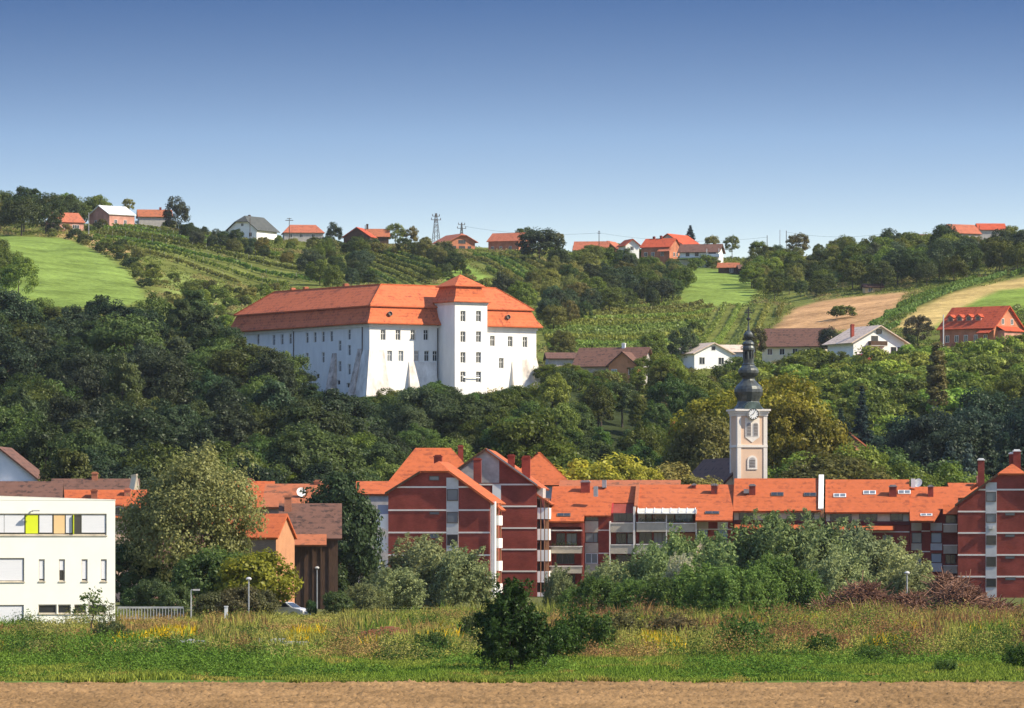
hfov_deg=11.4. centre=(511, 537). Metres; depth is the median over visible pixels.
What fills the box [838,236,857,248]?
hillside tree
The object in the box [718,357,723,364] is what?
window
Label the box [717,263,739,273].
shed
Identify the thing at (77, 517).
window
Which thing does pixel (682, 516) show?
window
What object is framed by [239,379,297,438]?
broadleaf tree
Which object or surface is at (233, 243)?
hedge bush
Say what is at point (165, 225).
hedge bush
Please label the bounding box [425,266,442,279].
hedge bush
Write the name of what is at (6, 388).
broadleaf tree
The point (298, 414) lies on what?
broadleaf tree
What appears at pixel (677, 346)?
vine row
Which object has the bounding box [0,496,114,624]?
office building
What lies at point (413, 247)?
hedge bush
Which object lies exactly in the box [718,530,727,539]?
window
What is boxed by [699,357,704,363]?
window
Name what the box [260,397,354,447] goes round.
broadleaf tree
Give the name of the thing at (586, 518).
window
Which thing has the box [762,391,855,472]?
broadleaf tree
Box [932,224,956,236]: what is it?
hillside tree
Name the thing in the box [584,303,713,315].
vine row
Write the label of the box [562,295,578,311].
hillside tree
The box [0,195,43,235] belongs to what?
hillside tree
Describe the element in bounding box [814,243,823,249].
hillside tree
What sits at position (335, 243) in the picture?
hedge bush
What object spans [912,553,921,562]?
window
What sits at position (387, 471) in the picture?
broadleaf tree
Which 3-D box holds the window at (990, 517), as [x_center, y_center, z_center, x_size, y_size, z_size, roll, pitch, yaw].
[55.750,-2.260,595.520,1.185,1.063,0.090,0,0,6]
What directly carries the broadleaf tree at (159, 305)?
on the hills
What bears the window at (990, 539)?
in the apartment block at (991, 531)
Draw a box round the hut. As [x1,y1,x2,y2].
[860,284,884,292]
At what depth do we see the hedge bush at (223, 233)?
1603.46 m
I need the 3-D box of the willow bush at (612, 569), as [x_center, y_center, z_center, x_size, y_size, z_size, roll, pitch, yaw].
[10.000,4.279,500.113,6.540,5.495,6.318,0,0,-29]
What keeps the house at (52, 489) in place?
on the ground at (533, 599)
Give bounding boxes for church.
[691,307,770,484]
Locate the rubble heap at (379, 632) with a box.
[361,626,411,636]
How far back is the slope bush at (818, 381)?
1003.18 m
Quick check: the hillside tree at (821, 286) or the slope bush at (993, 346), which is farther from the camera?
the hillside tree at (821, 286)
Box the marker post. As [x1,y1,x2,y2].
[224,606,227,615]
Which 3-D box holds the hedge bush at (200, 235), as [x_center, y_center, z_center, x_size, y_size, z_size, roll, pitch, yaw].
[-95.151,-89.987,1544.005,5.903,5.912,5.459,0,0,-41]
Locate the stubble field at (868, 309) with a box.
[777,278,1023,330]
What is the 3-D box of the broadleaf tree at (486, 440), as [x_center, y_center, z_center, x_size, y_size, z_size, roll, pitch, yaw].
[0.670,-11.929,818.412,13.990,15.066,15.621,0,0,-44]
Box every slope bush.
[591,370,601,378]
[596,369,622,383]
[602,371,620,381]
[619,372,628,382]
[629,366,646,384]
[705,375,717,383]
[710,365,731,381]
[716,384,724,394]
[717,376,736,390]
[718,366,773,384]
[721,382,736,395]
[727,356,774,370]
[731,373,768,388]
[755,363,770,373]
[769,364,800,371]
[772,365,784,375]
[778,354,816,366]
[779,365,812,375]
[783,352,820,367]
[787,371,825,382]
[795,348,841,368]
[801,361,815,371]
[806,367,832,377]
[806,382,848,399]
[807,367,840,383]
[808,379,831,391]
[809,356,831,369]
[817,400,835,410]
[821,371,857,391]
[826,398,851,413]
[826,407,856,428]
[826,409,838,423]
[827,394,841,401]
[828,362,861,372]
[830,360,856,368]
[839,377,875,395]
[840,355,859,361]
[840,362,876,377]
[846,372,876,384]
[847,386,889,406]
[848,398,892,422]
[853,382,869,396]
[854,344,890,361]
[854,412,885,429]
[855,357,872,368]
[867,374,910,390]
[868,359,911,375]
[869,428,887,439]
[871,398,899,408]
[872,414,908,429]
[876,401,911,416]
[878,356,910,374]
[884,387,904,404]
[888,369,912,376]
[889,352,932,369]
[890,348,917,355]
[894,373,915,382]
[897,378,927,391]
[899,343,914,350]
[899,412,919,419]
[901,390,928,404]
[903,393,927,411]
[906,371,923,376]
[907,364,931,372]
[912,344,929,348]
[912,346,948,353]
[917,367,957,386]
[917,388,930,402]
[924,387,973,411]
[927,347,962,360]
[928,406,943,417]
[929,352,962,365]
[943,347,961,353]
[943,370,980,389]
[944,361,979,373]
[949,357,968,364]
[952,341,974,352]
[955,350,994,360]
[955,378,993,393]
[955,385,988,402]
[963,337,1002,355]
[968,359,999,381]
[970,354,1005,370]
[976,375,991,381]
[983,374,999,379]
[987,352,1023,369]
[989,367,1004,376]
[991,377,1003,387]
[996,335,1020,346]
[997,347,1013,356]
[1003,360,1023,369]
[1008,362,1023,372]
[1010,364,1023,372]
[1011,334,1023,345]
[1012,342,1023,354]
[1014,348,1023,355]
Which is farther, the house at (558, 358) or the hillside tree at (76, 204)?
the hillside tree at (76, 204)
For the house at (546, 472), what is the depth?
663.88 m
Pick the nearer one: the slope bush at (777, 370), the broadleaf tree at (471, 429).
the broadleaf tree at (471, 429)
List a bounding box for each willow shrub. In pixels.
[555,585,582,609]
[568,573,618,612]
[603,577,653,610]
[628,574,689,612]
[666,559,718,613]
[683,563,759,614]
[724,563,787,620]
[745,550,808,613]
[779,567,829,611]
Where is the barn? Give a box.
[279,495,341,608]
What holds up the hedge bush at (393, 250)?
on the hills
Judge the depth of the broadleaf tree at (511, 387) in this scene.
948.11 m
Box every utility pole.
[285,218,292,238]
[943,315,943,345]
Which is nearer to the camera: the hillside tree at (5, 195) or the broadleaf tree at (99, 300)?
the broadleaf tree at (99, 300)
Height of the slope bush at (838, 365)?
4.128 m
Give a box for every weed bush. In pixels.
[91,617,128,639]
[414,629,448,650]
[458,609,489,638]
[536,618,588,656]
[554,604,617,651]
[591,609,647,635]
[645,610,706,633]
[713,613,774,650]
[803,631,838,652]
[853,644,889,660]
[931,657,958,671]
[1001,640,1023,666]
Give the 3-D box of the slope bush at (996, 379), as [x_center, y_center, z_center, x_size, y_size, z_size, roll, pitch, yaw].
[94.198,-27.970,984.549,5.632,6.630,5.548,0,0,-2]
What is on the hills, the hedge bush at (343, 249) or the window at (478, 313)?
the hedge bush at (343, 249)
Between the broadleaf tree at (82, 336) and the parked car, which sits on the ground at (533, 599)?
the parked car
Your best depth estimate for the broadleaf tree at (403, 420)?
843.92 m
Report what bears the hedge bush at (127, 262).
on the hills
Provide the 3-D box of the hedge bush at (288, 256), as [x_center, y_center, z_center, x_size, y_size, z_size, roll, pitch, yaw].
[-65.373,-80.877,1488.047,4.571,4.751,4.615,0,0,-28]
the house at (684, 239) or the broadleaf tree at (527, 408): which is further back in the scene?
the house at (684, 239)
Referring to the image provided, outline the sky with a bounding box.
[0,0,1023,257]
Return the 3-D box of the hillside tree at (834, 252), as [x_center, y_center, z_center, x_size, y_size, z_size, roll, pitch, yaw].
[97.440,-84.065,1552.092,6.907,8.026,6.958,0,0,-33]
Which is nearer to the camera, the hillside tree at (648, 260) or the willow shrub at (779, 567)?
the willow shrub at (779, 567)
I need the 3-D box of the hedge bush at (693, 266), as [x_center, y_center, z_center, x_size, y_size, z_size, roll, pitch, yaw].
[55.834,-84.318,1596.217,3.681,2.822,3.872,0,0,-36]
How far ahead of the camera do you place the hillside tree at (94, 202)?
1721.38 m
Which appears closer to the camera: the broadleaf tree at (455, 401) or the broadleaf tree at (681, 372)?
the broadleaf tree at (455, 401)
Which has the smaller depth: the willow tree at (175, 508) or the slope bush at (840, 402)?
the willow tree at (175, 508)
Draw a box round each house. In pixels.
[0,447,44,480]
[0,481,64,497]
[46,213,85,230]
[51,472,140,489]
[64,488,146,601]
[89,205,136,225]
[129,474,139,489]
[136,207,172,226]
[145,503,232,605]
[225,215,279,239]
[233,478,274,548]
[235,514,297,604]
[261,480,327,513]
[281,225,324,241]
[342,227,377,242]
[356,481,401,582]
[366,224,389,244]
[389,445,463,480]
[432,233,477,248]
[486,232,526,250]
[520,452,567,498]
[543,352,576,365]
[549,480,680,586]
[572,241,609,252]
[572,343,651,383]
[609,241,618,250]
[616,239,640,258]
[634,478,733,568]
[639,236,679,264]
[662,233,698,243]
[676,342,735,369]
[677,244,725,266]
[721,345,754,356]
[733,475,823,543]
[821,479,910,554]
[822,324,909,359]
[849,432,868,450]
[909,479,957,578]
[936,306,1023,347]
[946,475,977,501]
[947,224,981,237]
[975,223,1005,238]
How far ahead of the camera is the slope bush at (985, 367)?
1022.07 m
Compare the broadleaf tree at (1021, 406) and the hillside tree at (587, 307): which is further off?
the hillside tree at (587, 307)
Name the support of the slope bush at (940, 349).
on the hills
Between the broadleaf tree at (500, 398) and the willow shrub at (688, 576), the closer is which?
the willow shrub at (688, 576)
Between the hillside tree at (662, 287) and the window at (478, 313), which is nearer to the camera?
the window at (478, 313)
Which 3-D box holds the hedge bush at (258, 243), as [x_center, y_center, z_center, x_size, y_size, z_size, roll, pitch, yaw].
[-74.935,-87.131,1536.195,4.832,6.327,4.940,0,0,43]
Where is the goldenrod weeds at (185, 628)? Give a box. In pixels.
[0,611,1023,652]
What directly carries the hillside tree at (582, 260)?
on the hills
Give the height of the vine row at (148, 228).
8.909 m
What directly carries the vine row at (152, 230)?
on the hills
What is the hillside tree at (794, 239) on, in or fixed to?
on the hills
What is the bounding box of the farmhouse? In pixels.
[758,328,834,362]
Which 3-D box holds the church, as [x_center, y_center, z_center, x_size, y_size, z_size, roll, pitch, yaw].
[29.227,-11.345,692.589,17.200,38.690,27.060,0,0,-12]
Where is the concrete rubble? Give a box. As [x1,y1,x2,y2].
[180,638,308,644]
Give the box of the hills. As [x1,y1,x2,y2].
[1,224,1023,591]
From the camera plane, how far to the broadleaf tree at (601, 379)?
951.44 m
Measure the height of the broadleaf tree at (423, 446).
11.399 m
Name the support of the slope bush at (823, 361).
on the hills
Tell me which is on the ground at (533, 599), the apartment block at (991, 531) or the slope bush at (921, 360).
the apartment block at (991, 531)
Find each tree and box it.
[0,190,13,213]
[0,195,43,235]
[0,238,9,254]
[0,247,14,282]
[0,255,39,293]
[0,283,42,380]
[0,311,9,333]
[0,320,64,368]
[0,324,46,387]
[0,372,46,396]
[0,382,29,399]
[0,385,58,463]
[0,404,44,464]
[0,422,48,469]
[1,289,27,299]
[2,185,46,231]
[2,250,25,272]
[4,375,63,413]
[4,379,82,409]
[8,333,68,381]
[11,418,69,468]
[19,328,59,375]
[24,297,58,337]
[25,314,91,349]
[33,192,64,233]
[33,342,114,393]
[36,306,71,339]
[37,448,100,480]
[39,391,99,435]
[41,347,114,400]
[42,304,102,346]
[42,428,126,468]
[46,201,70,216]
[55,194,82,214]
[55,397,136,449]
[55,445,126,478]
[59,194,89,221]
[60,365,115,403]
[60,417,102,445]
[62,379,84,398]
[69,320,101,350]
[72,426,131,456]
[72,586,108,628]
[81,194,112,220]
[83,294,111,325]
[85,312,169,362]
[86,299,141,352]
[92,401,196,460]
[99,352,146,408]
[99,464,192,495]
[103,600,115,622]
[109,339,178,396]
[113,342,183,391]
[115,440,268,612]
[117,353,205,407]
[118,332,173,350]
[119,438,208,482]
[119,442,154,465]
[120,392,174,412]
[121,199,135,209]
[129,292,174,337]
[129,307,169,341]
[138,398,198,457]
[140,477,166,490]
[159,299,195,342]
[162,195,190,225]
[164,336,195,398]
[165,289,216,335]
[169,309,224,391]
[175,408,218,441]
[175,422,216,460]
[175,426,201,447]
[177,369,240,408]
[177,399,227,441]
[182,338,257,398]
[184,441,290,479]
[186,317,245,350]
[196,462,286,493]
[198,325,248,356]
[200,401,267,447]
[202,375,248,438]
[204,337,283,389]
[218,456,286,483]
[219,401,275,456]
[221,336,248,359]
[228,445,261,460]
[234,350,310,396]
[234,433,274,462]
[239,373,277,414]
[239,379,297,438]
[240,444,258,454]
[244,347,302,407]
[259,422,379,480]
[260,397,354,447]
[268,422,314,467]
[271,406,316,449]
[272,441,310,483]
[274,472,300,483]
[290,478,321,483]
[294,460,354,490]
[295,368,320,399]
[298,390,339,405]
[299,388,382,436]
[299,470,385,576]
[301,385,322,398]
[321,429,362,464]
[325,222,342,239]
[337,456,380,480]
[339,469,374,491]
[340,411,369,435]
[344,547,377,590]
[345,396,388,434]
[345,430,377,466]
[356,437,408,467]
[361,396,375,401]
[364,456,400,480]
[367,398,380,403]
[367,428,409,454]
[371,395,416,430]
[374,387,397,399]
[377,393,403,402]
[380,385,466,445]
[380,452,407,478]
[385,223,405,242]
[385,405,433,453]
[392,423,441,455]
[399,386,417,403]
[400,226,418,241]
[417,382,450,394]
[418,440,447,447]
[426,436,475,462]
[432,394,508,445]
[433,393,460,434]
[440,384,459,393]
[446,387,468,405]
[446,431,482,456]
[457,408,514,443]
[464,392,485,411]
[471,576,552,669]
[474,391,517,420]
[476,407,584,467]
[477,415,549,451]
[479,392,492,400]
[491,271,517,294]
[496,268,513,279]
[496,389,511,395]
[503,386,545,410]
[504,385,525,389]
[507,280,537,305]
[508,400,547,428]
[515,226,530,232]
[515,226,566,258]
[516,439,594,470]
[523,269,542,284]
[525,372,571,417]
[526,280,541,291]
[532,364,566,380]
[535,296,562,320]
[536,268,560,280]
[537,304,566,330]
[538,400,583,446]
[539,278,561,295]
[539,368,568,391]
[541,277,562,286]
[541,285,562,299]
[544,289,569,306]
[545,255,560,270]
[546,248,572,263]
[546,329,577,351]
[551,288,579,301]
[554,451,645,479]
[557,260,583,273]
[557,264,579,281]
[558,363,579,370]
[558,366,579,401]
[559,401,597,438]
[560,273,577,286]
[561,300,579,320]
[562,282,595,303]
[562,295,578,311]
[562,430,586,450]
[569,437,620,464]
[571,249,585,262]
[574,301,594,318]
[574,449,595,463]
[575,369,592,389]
[575,382,617,433]
[576,252,601,275]
[577,244,606,259]
[577,380,617,426]
[578,272,593,283]
[578,276,606,298]
[579,288,604,311]
[581,262,602,278]
[584,245,605,259]
[585,455,664,479]
[588,375,610,416]
[590,426,613,458]
[595,265,625,287]
[596,286,627,310]
[599,258,608,265]
[599,273,621,292]
[601,247,616,264]
[607,380,638,427]
[610,247,634,265]
[613,260,633,268]
[613,266,639,286]
[613,421,663,460]
[613,439,663,465]
[617,423,664,448]
[618,254,638,265]
[618,291,628,304]
[621,287,638,304]
[623,281,646,301]
[626,422,667,455]
[627,394,648,425]
[628,356,648,380]
[629,264,650,279]
[630,375,647,394]
[635,276,649,300]
[636,400,672,432]
[637,255,663,268]
[638,276,659,296]
[638,330,668,356]
[639,270,658,280]
[641,457,657,474]
[643,351,669,379]
[643,372,694,418]
[645,277,676,301]
[645,287,660,308]
[646,353,691,391]
[647,363,676,394]
[649,262,665,269]
[649,265,669,278]
[651,270,662,280]
[654,461,722,484]
[661,386,735,458]
[661,412,729,473]
[665,260,684,268]
[666,263,680,274]
[666,265,693,286]
[666,326,699,357]
[666,354,684,379]
[667,278,684,300]
[667,372,722,409]
[682,386,717,411]
[686,225,695,239]
[704,235,719,243]
[715,369,831,470]
[721,356,738,368]
[723,235,739,257]
[724,373,830,469]
[738,262,764,276]
[738,265,765,285]
[740,326,767,359]
[745,254,766,260]
[747,248,756,256]
[749,240,767,253]
[750,256,764,265]
[751,276,759,288]
[755,245,776,254]
[756,263,771,273]
[756,277,772,290]
[761,257,783,277]
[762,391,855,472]
[763,277,784,299]
[764,251,772,258]
[767,268,784,280]
[767,450,816,477]
[769,249,787,257]
[771,446,871,518]
[773,244,785,250]
[777,262,789,271]
[778,255,786,267]
[780,275,794,290]
[781,265,804,282]
[783,251,803,264]
[785,232,810,250]
[785,261,804,279]
[790,246,803,257]
[790,259,806,279]
[793,279,807,294]
[804,260,818,271]
[804,265,822,281]
[806,255,813,260]
[807,279,826,295]
[808,260,830,278]
[811,269,827,281]
[812,245,820,250]
[812,249,827,260]
[813,272,835,288]
[813,463,893,527]
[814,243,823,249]
[816,325,838,349]
[823,248,840,268]
[824,256,837,268]
[828,238,837,244]
[828,441,895,478]
[829,351,849,363]
[832,258,867,290]
[835,234,855,242]
[837,244,867,260]
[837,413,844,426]
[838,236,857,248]
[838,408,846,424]
[841,241,866,260]
[841,245,868,272]
[843,253,878,285]
[843,422,855,448]
[851,385,873,444]
[858,235,886,246]
[861,241,890,258]
[862,445,912,470]
[863,260,896,289]
[867,237,892,247]
[868,414,957,457]
[873,245,896,260]
[875,247,923,285]
[878,459,949,486]
[880,227,902,243]
[880,406,965,460]
[888,241,907,248]
[890,457,977,478]
[893,237,913,248]
[896,249,933,282]
[900,232,926,247]
[901,315,934,344]
[903,333,918,346]
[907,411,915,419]
[908,246,924,253]
[909,420,1000,472]
[913,260,937,284]
[914,232,931,244]
[916,439,933,473]
[921,459,991,486]
[922,237,955,278]
[925,341,949,409]
[926,224,962,245]
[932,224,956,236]
[932,237,956,247]
[934,233,961,244]
[937,254,968,281]
[941,405,1020,466]
[941,440,957,466]
[945,238,979,263]
[950,386,1021,434]
[952,244,982,277]
[959,238,982,260]
[962,443,976,477]
[970,236,982,241]
[972,424,996,479]
[979,236,1013,265]
[983,241,1019,270]
[984,375,1023,402]
[991,228,1015,245]
[991,407,1023,470]
[995,368,1023,398]
[995,431,1012,473]
[998,225,1017,236]
[1003,241,1023,267]
[1003,395,1023,470]
[1011,229,1023,245]
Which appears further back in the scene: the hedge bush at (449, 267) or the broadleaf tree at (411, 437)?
the hedge bush at (449, 267)
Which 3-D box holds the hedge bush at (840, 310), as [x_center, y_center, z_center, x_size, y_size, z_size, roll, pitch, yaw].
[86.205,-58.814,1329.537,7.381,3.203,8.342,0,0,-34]
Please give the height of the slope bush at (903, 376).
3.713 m
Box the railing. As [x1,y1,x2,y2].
[117,606,183,621]
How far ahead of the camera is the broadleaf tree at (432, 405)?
854.99 m
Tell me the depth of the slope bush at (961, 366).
1013.58 m
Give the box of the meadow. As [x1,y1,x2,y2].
[0,235,1023,328]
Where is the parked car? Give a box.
[264,602,310,615]
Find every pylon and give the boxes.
[431,213,440,241]
[457,223,465,233]
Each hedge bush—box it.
[46,224,59,231]
[47,228,57,234]
[47,231,56,236]
[59,223,72,230]
[66,229,82,238]
[76,233,89,242]
[81,239,88,243]
[85,225,96,230]
[92,222,103,228]
[92,241,111,250]
[97,219,108,225]
[108,244,126,253]
[112,241,124,247]
[113,252,128,259]
[118,239,127,245]
[119,257,141,267]
[130,247,147,257]
[130,262,143,269]
[131,268,144,278]
[136,277,153,286]
[143,268,162,277]
[145,263,160,269]
[151,279,161,284]
[161,221,175,227]
[165,293,182,301]
[167,273,179,278]
[178,222,196,236]
[181,280,202,289]
[182,286,198,294]
[189,230,205,243]
[200,226,209,234]
[201,289,210,298]
[202,280,217,289]
[205,298,214,302]
[206,235,219,245]
[208,284,220,292]
[210,287,229,298]
[211,228,220,235]
[215,304,224,309]
[216,310,225,315]
[217,231,230,239]
[218,234,228,245]
[219,314,234,324]
[220,297,240,306]
[222,284,232,288]
[225,238,240,250]
[226,228,243,239]
[233,240,242,253]
[233,286,242,293]
[238,295,252,305]
[239,287,257,295]
[240,238,249,247]
[244,246,253,255]
[247,237,256,247]
[253,283,270,292]
[254,237,269,250]
[258,245,270,256]
[260,288,274,295]
[268,282,280,289]
[274,235,282,244]
[279,251,294,262]
[285,241,295,248]
[287,237,298,245]
[296,248,324,270]
[304,259,331,285]
[305,239,317,248]
[318,236,334,240]
[319,238,336,258]
[322,265,342,286]
[323,239,340,250]
[325,250,335,258]
[327,255,343,265]
[337,262,346,273]
[340,243,347,252]
[345,236,363,250]
[345,267,360,285]
[346,257,361,269]
[347,235,368,249]
[348,240,371,253]
[348,248,375,267]
[351,262,368,283]
[362,270,377,283]
[368,238,379,243]
[368,242,389,252]
[390,247,397,253]
[395,238,413,251]
[410,242,419,254]
[414,239,435,257]
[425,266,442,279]
[426,248,434,258]
[431,246,447,262]
[433,240,451,245]
[435,255,445,267]
[440,262,453,272]
[441,242,456,255]
[442,271,453,277]
[443,247,451,255]
[443,252,466,272]
[452,260,465,270]
[460,273,476,279]
[462,268,470,274]
[478,278,496,286]
[679,273,696,283]
[686,321,704,331]
[687,263,696,270]
[688,257,705,267]
[697,254,717,266]
[826,305,857,317]
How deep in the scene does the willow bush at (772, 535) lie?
498.04 m
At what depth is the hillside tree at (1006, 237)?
1511.36 m
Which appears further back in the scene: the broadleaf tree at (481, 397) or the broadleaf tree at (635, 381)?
the broadleaf tree at (635, 381)
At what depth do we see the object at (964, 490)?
657.59 m
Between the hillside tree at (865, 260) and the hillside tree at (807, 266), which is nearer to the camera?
the hillside tree at (865, 260)
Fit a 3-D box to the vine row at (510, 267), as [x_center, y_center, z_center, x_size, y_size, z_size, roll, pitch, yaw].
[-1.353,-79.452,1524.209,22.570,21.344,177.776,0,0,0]
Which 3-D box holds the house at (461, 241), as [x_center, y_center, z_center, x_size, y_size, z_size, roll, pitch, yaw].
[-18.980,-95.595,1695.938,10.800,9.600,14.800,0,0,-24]
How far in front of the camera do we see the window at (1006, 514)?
595.33 m
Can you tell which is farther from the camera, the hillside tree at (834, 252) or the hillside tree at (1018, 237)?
the hillside tree at (834, 252)
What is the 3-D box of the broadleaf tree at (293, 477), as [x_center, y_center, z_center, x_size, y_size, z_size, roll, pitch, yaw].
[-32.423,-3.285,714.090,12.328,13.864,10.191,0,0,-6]
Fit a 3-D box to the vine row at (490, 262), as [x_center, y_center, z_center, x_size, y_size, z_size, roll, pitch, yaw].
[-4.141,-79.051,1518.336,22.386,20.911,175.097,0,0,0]
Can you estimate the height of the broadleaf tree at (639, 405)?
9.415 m
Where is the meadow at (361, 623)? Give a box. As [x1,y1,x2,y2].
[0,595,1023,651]
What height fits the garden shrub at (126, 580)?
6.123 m
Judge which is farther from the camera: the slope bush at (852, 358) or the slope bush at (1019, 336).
the slope bush at (1019, 336)
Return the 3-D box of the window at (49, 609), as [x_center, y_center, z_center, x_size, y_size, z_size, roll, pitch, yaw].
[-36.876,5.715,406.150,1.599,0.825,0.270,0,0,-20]
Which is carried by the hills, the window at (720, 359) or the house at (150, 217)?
the house at (150, 217)
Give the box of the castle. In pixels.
[231,271,542,396]
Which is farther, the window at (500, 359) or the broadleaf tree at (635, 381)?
the broadleaf tree at (635, 381)
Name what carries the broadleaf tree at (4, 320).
on the hills
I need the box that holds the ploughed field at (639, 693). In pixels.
[0,679,1023,707]
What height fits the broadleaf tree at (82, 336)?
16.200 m
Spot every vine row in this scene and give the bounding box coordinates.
[90,235,289,285]
[93,233,325,282]
[96,230,351,280]
[99,227,361,272]
[103,224,279,255]
[112,223,223,241]
[121,244,240,282]
[124,223,209,236]
[135,223,178,232]
[364,265,396,283]
[367,260,415,284]
[370,251,439,280]
[373,258,430,283]
[377,248,445,275]
[379,247,440,267]
[389,247,436,259]
[464,252,525,282]
[472,251,540,285]
[481,252,543,279]
[485,265,497,273]
[491,252,543,278]
[498,251,544,269]
[508,250,546,265]
[540,322,705,334]
[542,326,704,335]
[544,329,702,339]
[545,319,707,329]
[545,332,700,343]
[545,335,698,347]
[551,316,709,325]
[557,339,671,350]
[565,312,710,323]
[578,307,713,319]
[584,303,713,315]
[596,342,675,347]
[600,299,703,311]
[628,302,671,307]
[650,343,690,350]
[698,302,727,342]
[712,302,742,343]
[723,303,756,344]
[752,302,770,334]
[775,301,784,317]
[866,306,916,325]
[871,312,906,325]
[883,270,1006,314]
[884,320,900,329]
[896,275,976,307]
[1009,266,1023,275]
[1012,304,1021,311]
[1015,308,1023,315]
[1017,314,1023,320]
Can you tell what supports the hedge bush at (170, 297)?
on the hills
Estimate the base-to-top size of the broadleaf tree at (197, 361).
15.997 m
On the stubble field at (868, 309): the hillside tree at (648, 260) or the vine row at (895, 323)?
the vine row at (895, 323)
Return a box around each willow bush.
[344,582,388,611]
[360,564,428,609]
[369,532,467,607]
[422,539,499,607]
[541,562,576,605]
[580,554,636,588]
[613,541,678,590]
[645,523,706,562]
[657,551,700,585]
[674,523,753,579]
[716,507,826,576]
[777,508,866,584]
[806,544,878,596]
[827,517,899,588]
[868,536,936,590]
[883,559,933,596]
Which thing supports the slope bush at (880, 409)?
on the hills
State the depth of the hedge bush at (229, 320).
1195.64 m
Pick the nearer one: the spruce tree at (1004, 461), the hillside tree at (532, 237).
the spruce tree at (1004, 461)
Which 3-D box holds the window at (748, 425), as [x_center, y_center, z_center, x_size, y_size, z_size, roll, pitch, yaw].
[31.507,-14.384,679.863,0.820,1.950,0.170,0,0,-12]
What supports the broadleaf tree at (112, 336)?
on the hills
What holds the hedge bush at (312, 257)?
on the hills
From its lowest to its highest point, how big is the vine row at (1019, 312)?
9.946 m
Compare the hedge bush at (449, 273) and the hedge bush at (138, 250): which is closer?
the hedge bush at (138, 250)
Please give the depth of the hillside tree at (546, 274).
1441.69 m
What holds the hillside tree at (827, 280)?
on the hills
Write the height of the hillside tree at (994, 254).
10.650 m
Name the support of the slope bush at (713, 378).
on the hills
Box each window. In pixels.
[0,513,107,535]
[0,558,24,582]
[0,605,23,624]
[38,559,45,581]
[38,604,57,614]
[58,559,65,581]
[58,604,70,614]
[74,604,86,614]
[81,559,87,581]
[89,604,105,614]
[100,559,107,581]
[381,330,384,339]
[387,351,391,360]
[396,330,399,339]
[399,351,402,360]
[411,330,414,339]
[414,351,417,360]
[424,330,427,339]
[424,351,428,360]
[429,476,438,479]
[429,533,438,537]
[433,351,436,360]
[447,489,457,500]
[447,512,457,522]
[447,534,457,544]
[458,240,465,243]
[461,311,464,321]
[461,331,464,341]
[461,352,464,362]
[461,372,464,381]
[476,311,480,321]
[476,331,480,341]
[476,352,480,362]
[476,372,480,381]
[490,336,493,345]
[499,358,502,368]
[508,336,511,346]
[523,337,526,346]
[556,533,564,544]
[556,553,573,563]
[566,533,576,544]
[567,574,574,584]
[585,517,597,520]
[585,533,597,542]
[585,553,597,563]
[613,513,632,521]
[616,533,625,543]
[616,554,629,564]
[627,533,632,543]
[639,532,651,543]
[646,514,651,521]
[654,532,665,543]
[675,514,692,521]
[697,530,707,539]
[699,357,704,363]
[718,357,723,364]
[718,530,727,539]
[739,512,752,519]
[746,422,751,435]
[747,455,756,468]
[753,422,758,436]
[767,349,772,354]
[779,349,784,354]
[793,512,813,519]
[830,514,851,520]
[859,514,876,520]
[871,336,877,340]
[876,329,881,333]
[890,514,902,520]
[912,533,921,542]
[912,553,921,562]
[931,533,941,542]
[931,553,941,562]
[945,515,956,522]
[945,554,955,563]
[986,492,995,501]
[986,513,995,522]
[986,535,995,544]
[986,557,995,566]
[986,578,995,586]
[1005,513,1014,515]
[1005,534,1014,536]
[1005,556,1014,558]
[1005,577,1015,579]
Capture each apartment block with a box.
[376,455,505,597]
[457,448,554,596]
[955,449,1023,597]
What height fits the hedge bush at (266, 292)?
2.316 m
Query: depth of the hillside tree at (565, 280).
1418.98 m
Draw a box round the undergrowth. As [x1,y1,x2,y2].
[0,624,1023,677]
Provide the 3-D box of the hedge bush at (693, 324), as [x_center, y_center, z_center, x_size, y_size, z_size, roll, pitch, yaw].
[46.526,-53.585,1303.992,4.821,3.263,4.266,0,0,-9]
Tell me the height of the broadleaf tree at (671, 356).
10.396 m
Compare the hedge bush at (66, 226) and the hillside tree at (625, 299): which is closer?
the hillside tree at (625, 299)
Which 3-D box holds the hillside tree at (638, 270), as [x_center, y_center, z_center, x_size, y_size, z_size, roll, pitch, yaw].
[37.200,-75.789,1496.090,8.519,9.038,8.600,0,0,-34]
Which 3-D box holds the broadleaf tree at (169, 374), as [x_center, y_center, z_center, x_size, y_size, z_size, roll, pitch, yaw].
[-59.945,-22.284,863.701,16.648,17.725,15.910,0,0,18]
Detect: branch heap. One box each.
[802,573,932,613]
[910,578,1023,615]
[917,567,987,597]
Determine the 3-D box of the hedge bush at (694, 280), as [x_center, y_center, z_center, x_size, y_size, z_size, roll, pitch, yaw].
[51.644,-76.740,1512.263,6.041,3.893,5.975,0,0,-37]
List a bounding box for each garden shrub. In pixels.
[115,539,173,602]
[119,585,151,610]
[133,576,173,612]
[154,585,194,614]
[166,551,233,606]
[171,543,249,589]
[193,589,233,616]
[213,547,303,604]
[213,584,262,614]
[245,588,281,616]
[305,600,317,615]
[321,590,355,613]
[338,563,349,598]
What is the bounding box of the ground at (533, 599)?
[4,597,1023,682]
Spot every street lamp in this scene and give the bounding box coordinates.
[190,589,199,617]
[246,577,251,614]
[315,566,318,608]
[904,571,909,593]
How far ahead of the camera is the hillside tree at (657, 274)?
1510.85 m

